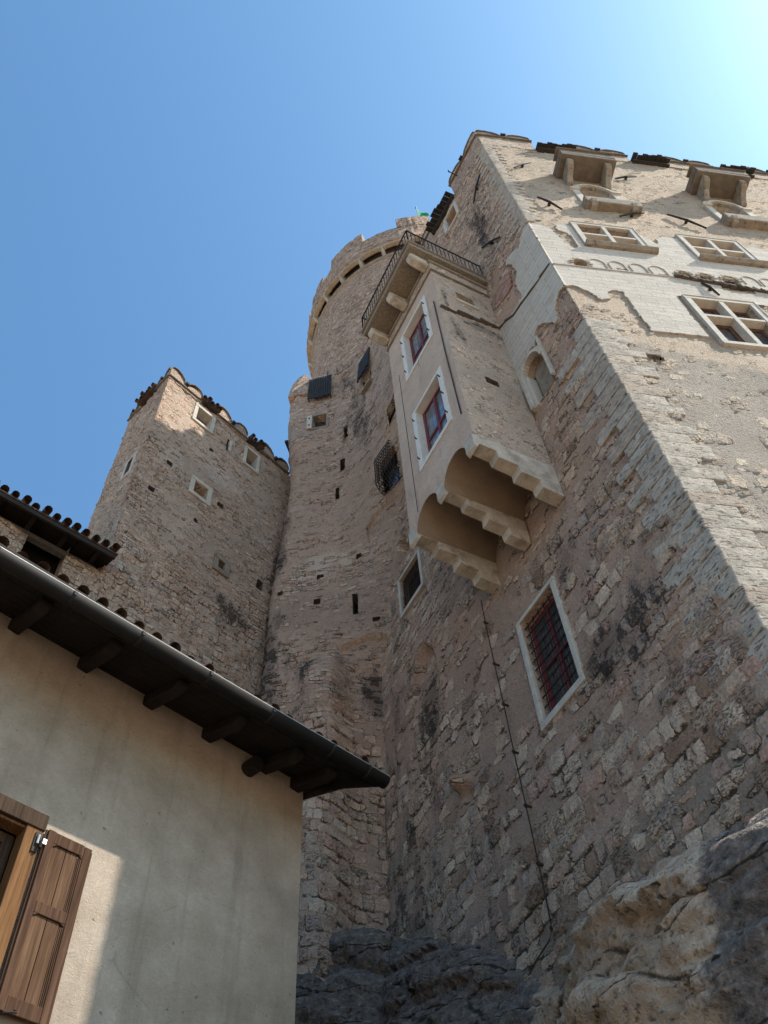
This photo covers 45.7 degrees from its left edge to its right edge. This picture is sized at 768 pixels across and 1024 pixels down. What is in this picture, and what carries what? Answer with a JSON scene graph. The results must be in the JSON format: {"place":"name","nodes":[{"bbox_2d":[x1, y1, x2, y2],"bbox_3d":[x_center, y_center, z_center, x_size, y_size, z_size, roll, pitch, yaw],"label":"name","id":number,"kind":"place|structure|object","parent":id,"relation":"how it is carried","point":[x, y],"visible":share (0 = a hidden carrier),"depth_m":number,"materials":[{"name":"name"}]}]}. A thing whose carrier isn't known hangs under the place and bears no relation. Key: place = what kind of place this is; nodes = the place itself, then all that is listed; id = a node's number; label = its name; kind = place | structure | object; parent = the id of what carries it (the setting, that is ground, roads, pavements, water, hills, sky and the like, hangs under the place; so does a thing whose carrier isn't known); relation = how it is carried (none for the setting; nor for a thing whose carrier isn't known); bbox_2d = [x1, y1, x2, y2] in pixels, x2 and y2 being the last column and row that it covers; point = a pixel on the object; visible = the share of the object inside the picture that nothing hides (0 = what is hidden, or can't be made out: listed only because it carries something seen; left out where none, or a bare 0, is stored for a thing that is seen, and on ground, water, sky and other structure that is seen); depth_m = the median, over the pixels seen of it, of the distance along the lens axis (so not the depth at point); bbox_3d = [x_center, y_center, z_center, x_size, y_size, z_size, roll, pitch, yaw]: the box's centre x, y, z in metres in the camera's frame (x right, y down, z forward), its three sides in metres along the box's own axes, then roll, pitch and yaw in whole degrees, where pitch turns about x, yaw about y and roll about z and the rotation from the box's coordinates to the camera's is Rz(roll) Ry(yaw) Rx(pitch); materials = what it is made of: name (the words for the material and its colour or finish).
{"place":"outdoors","nodes":[
{"label":"outdoors","id":0,"kind":"place"},
{"bbox_2d":[0,0,767,532],"label":"sky","id":1,"kind":"structure","parent":0,"point":[181,181],"materials":[{"name":"blue"}]},
{"label":"ground","id":2,"kind":"structure","parent":0,"visible":0},
{"bbox_2d":[0,485,119,599],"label":"covered wall","id":3,"kind":"structure","parent":2,"relation":"on","point":[37,536],"depth_m":19.50,"materials":[{"name":"stone"},{"name":"clay tile"},{"name":"timber"}]},
{"bbox_2d":[87,367,289,694],"bbox_3d":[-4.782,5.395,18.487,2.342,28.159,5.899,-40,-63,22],"label":"square tower","id":4,"kind":"structure","parent":2,"relation":"on","point":[188,514],"depth_m":24.01,"materials":[{"name":"stone"}]},
{"bbox_2d":[119,451,137,481],"bbox_3d":[-6.765,-1.145,24.526,0.299,0.998,0.513,38,-66,-25],"label":"window frame","id":5,"kind":"structure","parent":4,"relation":"in","point":[134,456],"depth_m":24.46,"materials":[{"name":"stone"}]},
{"bbox_2d":[188,474,212,506],"bbox_3d":[-5.174,-0.509,25.300,0.348,0.848,0.749,-39,-63,21],"label":"window frame","id":6,"kind":"structure","parent":4,"relation":"in","point":[209,492],"depth_m":25.22,"materials":[{"name":"stone"}]},
{"bbox_2d":[191,402,215,434],"bbox_3d":[-5.635,-2.793,28.105,0.348,1.028,0.809,-39,-63,21],"label":"window frame","id":7,"kind":"structure","parent":4,"relation":"in","point":[199,412],"depth_m":28.30,"materials":[{"name":"stone"}]},
{"bbox_2d":[212,552,230,578],"bbox_3d":[-4.324,1.470,23.771,0.348,0.648,0.529,-39,-63,21],"label":"window frame","id":8,"kind":"structure","parent":4,"relation":"in","point":[224,572],"depth_m":23.70,"materials":[{"name":"beige stone"}]},
{"bbox_2d":[242,445,260,474],"bbox_3d":[-4.276,-1.568,28.825,0.348,1.088,0.649,-39,-63,21],"label":"window frame","id":9,"kind":"structure","parent":4,"relation":"in","point":[249,454],"depth_m":29.00,"materials":[{"name":"stone"}]},
{"bbox_2d":[0,536,389,1023],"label":"plastered house","id":10,"kind":"structure","parent":2,"relation":"on","point":[155,790],"depth_m":9.38,"materials":[{"name":"paint"}]},
{"bbox_2d":[0,793,49,967],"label":"window","id":11,"kind":"structure","parent":10,"relation":"in","point":[17,818],"depth_m":8.18,"materials":[{"name":"brown wood"}]},
{"bbox_2d":[259,255,405,981],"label":"curtain wall","id":12,"kind":"structure","parent":2,"relation":"on","point":[329,631],"depth_m":21.99,"materials":[{"name":"stone"}]},
{"bbox_2d":[310,412,328,430],"bbox_3d":[-2.105,-2.893,30.206,0.633,0.989,0.315,-10,-56,4],"label":"window frame","id":13,"kind":"structure","parent":12,"relation":"in","point":[314,417],"depth_m":30.44,"materials":[{"name":"beige stone"}]},
{"bbox_2d":[307,216,429,378],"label":"round keep","id":14,"kind":"structure","parent":2,"relation":"on","point":[346,288],"depth_m":45.81,"materials":[{"name":"beige stone"}]},
{"bbox_2d":[415,206,429,215],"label":"flag","id":15,"kind":"object","parent":14,"relation":"on","point":[419,213],"visible":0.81,"depth_m":50.65,"materials":[{"name":"green fabric"}]},
{"bbox_2d":[295,808,767,1023],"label":"rock outcrop","id":16,"kind":"object","parent":2,"relation":"on","point":[682,938],"visible":0.85,"depth_m":8.72,"materials":[{"name":"grey stone"}]},
{"bbox_2d":[361,130,767,990],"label":"castle wall","id":17,"kind":"structure","parent":2,"relation":"on","point":[573,338],"depth_m":15.64,"materials":[{"name":"stone"}]},
{"bbox_2d":[397,548,425,619],"bbox_3d":[0.786,1.700,20.929,0.461,1.351,1.130,21,-60,-16],"label":"barred window","id":18,"kind":"structure","parent":17,"relation":"in","point":[416,585],"depth_m":20.93,"materials":[{"name":"stone"}]},
{"bbox_2d":[443,200,459,233],"bbox_3d":[2.295,-9.524,29.665,0.390,1.290,0.820,21,-60,-16],"label":"attic window","id":19,"kind":"structure","parent":17,"relation":"in","point":[446,227],"depth_m":29.52,"materials":[{"name":"stone"}]},
{"bbox_2d":[481,600,552,975],"bbox_3d":[1.831,3.600,13.953,0.476,7.006,0.184,-4,-56,0],"label":"wall cable","id":20,"kind":"object","parent":17,"relation":"attached to","point":[526,805],"depth_m":13.00,"materials":[{"name":"metal"}]},
{"bbox_2d":[515,576,584,730],"bbox_3d":[2.716,2.206,14.174,0.451,2.372,1.180,21,-60,-16],"label":"barred window","id":21,"kind":"structure","parent":17,"relation":"in","point":[554,642],"depth_m":14.15,"materials":[{"name":"stone"}]},
{"bbox_2d":[569,184,642,216],"bbox_3d":[6.033,-8.628,25.348,1.590,2.759,0.675,5,-56,-6],"label":"arched window","id":22,"kind":"structure","parent":17,"relation":"in","point":[596,198],"depth_m":24.31,"materials":[{"name":"stone"}]},
{"bbox_2d":[568,220,658,254],"bbox_3d":[5.510,-6.568,22.145,1.760,1.918,0.478,5,-56,-6],"label":"cross window","id":23,"kind":"structure","parent":17,"relation":"in","point":[633,242],"depth_m":22.08,"materials":[{"name":"stone"}]},
{"bbox_2d":[674,233,767,268],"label":"cross window","id":24,"kind":"structure","parent":17,"relation":"in","point":[708,249],"depth_m":22.38,"materials":[{"name":"stone"}]},
{"bbox_2d":[681,294,767,350],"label":"cross window","id":25,"kind":"structure","parent":17,"relation":"in","point":[716,314],"depth_m":18.34,"materials":[{"name":"stone"}]},
{"bbox_2d":[701,200,767,230],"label":"arched window","id":26,"kind":"structure","parent":17,"relation":"in","point":[732,215],"depth_m":24.84,"materials":[{"name":"stone"}]}
]}

